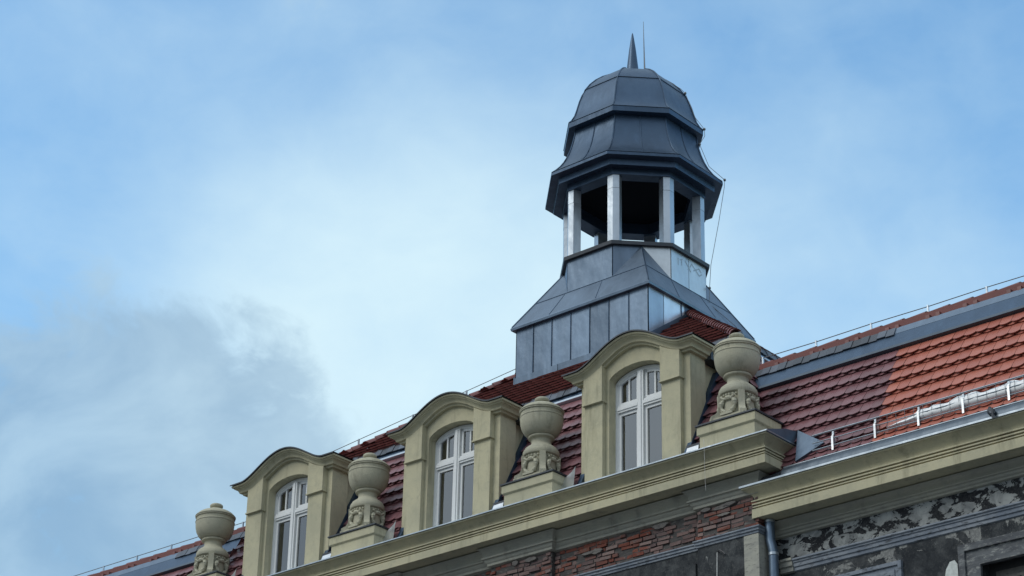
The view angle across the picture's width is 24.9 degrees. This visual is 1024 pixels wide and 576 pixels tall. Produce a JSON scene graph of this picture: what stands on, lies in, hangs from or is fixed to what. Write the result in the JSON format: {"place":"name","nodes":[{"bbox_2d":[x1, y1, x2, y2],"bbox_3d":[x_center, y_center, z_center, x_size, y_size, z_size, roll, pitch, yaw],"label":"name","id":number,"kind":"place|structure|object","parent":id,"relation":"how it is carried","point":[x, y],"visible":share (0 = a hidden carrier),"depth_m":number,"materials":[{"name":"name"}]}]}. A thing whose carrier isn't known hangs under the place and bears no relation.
{"place":"outdoors","nodes":[
{"label":"outdoors","id":0,"kind":"place"},
{"bbox_2d":[0,0,1023,575],"label":"sky","id":1,"kind":"structure","parent":0,"point":[234,233],"materials":[{"name":"blue"}]},
{"bbox_3d":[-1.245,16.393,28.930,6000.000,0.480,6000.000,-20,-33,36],"label":"ground","id":2,"kind":"structure","parent":0,"visible":0},
{"bbox_2d":[87,282,1023,575],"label":"tenement building","id":3,"kind":"structure","parent":2,"relation":"on","point":[941,494],"depth_m":31.55,"materials":[{"name":"paint"}]},
{"bbox_2d":[75,521,245,575],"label":"lightning conductor","id":4,"kind":"object","parent":3,"relation":"on","point":[171,545],"visible":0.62,"depth_m":41.97,"materials":[{"name":"metal"}]},
{"bbox_2d":[187,503,235,575],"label":"stone urn","id":5,"kind":"object","parent":3,"relation":"on","point":[215,523],"visible":0.98,"depth_m":38.75,"materials":[{"name":"beige stone"}]},
{"bbox_2d":[230,446,357,575],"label":"dormer","id":6,"kind":"object","parent":3,"relation":"attached to","point":[299,501],"visible":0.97,"depth_m":37.91,"materials":[{"name":"beige paint"}]},
{"bbox_2d":[270,478,307,574],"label":"window","id":7,"kind":"structure","parent":6,"relation":"in","point":[291,501],"depth_m":37.97,"materials":[{"name":"white glass"}]},
{"bbox_2d":[340,453,390,532],"bbox_3d":[-2.282,3.274,36.775,0.684,1.378,0.684,-20,-33,36],"label":"stone urn","id":8,"kind":"object","parent":3,"relation":"on","point":[368,475],"visible":0.87,"depth_m":36.61,"materials":[{"name":"beige stone"}]},
{"bbox_2d":[334,369,514,450],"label":"lightning conductor","id":9,"kind":"object","parent":3,"relation":"attached to","point":[466,391],"visible":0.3,"depth_m":40.36,"materials":[{"name":"metal"}]},
{"bbox_2d":[386,391,526,536],"bbox_3d":[-0.624,3.012,35.975,2.430,2.534,1.425,-20,-33,36],"label":"dormer","id":10,"kind":"object","parent":3,"relation":"attached to","point":[463,453],"visible":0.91,"depth_m":35.77,"materials":[{"name":"beige paint"}]},
{"bbox_2d":[433,424,473,526],"bbox_3d":[-0.838,2.980,35.718,0.960,1.835,0.115,-20,-33,36],"label":"window","id":11,"kind":"structure","parent":10,"relation":"in","point":[454,451],"depth_m":35.81,"materials":[{"name":"white glass"}]},
{"bbox_2d":[513,396,564,480],"bbox_3d":[0.439,2.275,34.639,0.684,1.378,0.684,-20,-33,36],"label":"stone urn","id":12,"kind":"object","parent":3,"relation":"on","point":[541,420],"visible":0.81,"depth_m":34.48,"materials":[{"name":"beige stone"}]},
{"bbox_2d":[510,33,755,387],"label":"roof turret","id":13,"kind":"object","parent":3,"relation":"on","point":[633,166],"visible":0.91,"depth_m":40.51,"materials":[{"name":"metal"}]},
{"bbox_2d":[643,22,736,327],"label":"lightning rod","id":14,"kind":"object","parent":13,"relation":"attached to","point":[724,180],"visible":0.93,"depth_m":41.48,"materials":[{"name":"metal"}]},
{"bbox_2d":[561,329,718,483],"bbox_3d":[2.097,2.014,33.840,2.430,2.534,1.425,-20,-33,36],"label":"dormer","id":15,"kind":"object","parent":3,"relation":"attached to","point":[646,396],"visible":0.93,"depth_m":33.63,"materials":[{"name":"beige paint"}]},
{"bbox_2d":[616,364,661,472],"bbox_3d":[1.882,1.981,33.582,0.960,1.835,0.115,-20,-33,36],"label":"window","id":16,"kind":"structure","parent":15,"relation":"in","point":[638,393],"depth_m":33.67,"materials":[{"name":"white glass"}]},
{"bbox_2d":[717,549,724,575],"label":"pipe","id":17,"kind":"object","parent":3,"relation":"attached to","point":[717,558],"depth_m":31.41,"materials":[{"name":"metal"}]},
{"bbox_2d":[709,332,760,420],"bbox_3d":[3.159,1.277,32.504,0.684,1.378,0.684,-20,-33,36],"label":"stone urn","id":18,"kind":"object","parent":3,"relation":"on","point":[737,356],"visible":0.84,"depth_m":32.34,"materials":[{"name":"beige stone"}]},
{"bbox_2d":[764,519,778,575],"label":"drainpipe","id":19,"kind":"object","parent":3,"relation":"attached to","point":[773,554],"visible":1,"depth_m":31.05,"materials":[{"name":"metal"}]},
{"bbox_2d":[760,276,1023,363],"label":"lightning conductor","id":20,"kind":"object","parent":3,"relation":"on","point":[870,324],"visible":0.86,"depth_m":32.54,"materials":[{"name":"metal"}]},
{"bbox_2d":[812,374,1023,453],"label":"snow guard","id":21,"kind":"object","parent":3,"relation":"on","point":[876,425],"visible":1,"depth_m":30.17,"materials":[{"name":"metal"}]},
{"bbox_2d":[886,379,1023,428],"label":"snow bank","id":22,"kind":"structure","parent":3,"relation":"on","point":[957,404],"depth_m":29.80,"materials":[{"name":"white snow"}]},
{"bbox_2d":[957,530,1023,575],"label":"window frame","id":23,"kind":"structure","parent":3,"relation":"in","point":[972,557],"depth_m":29.04,"materials":[{"name":"grey stone"}]},
{"bbox_2d":[987,406,994,417],"bbox_3d":[6.028,1.570,29.198,0.099,0.259,0.272,0,-26,3],"label":"pigeon","id":24,"kind":"object","parent":3,"relation":"on","point":[990,411],"visible":1,"depth_m":29.14,"materials":[{"name":"grey"}]}
]}

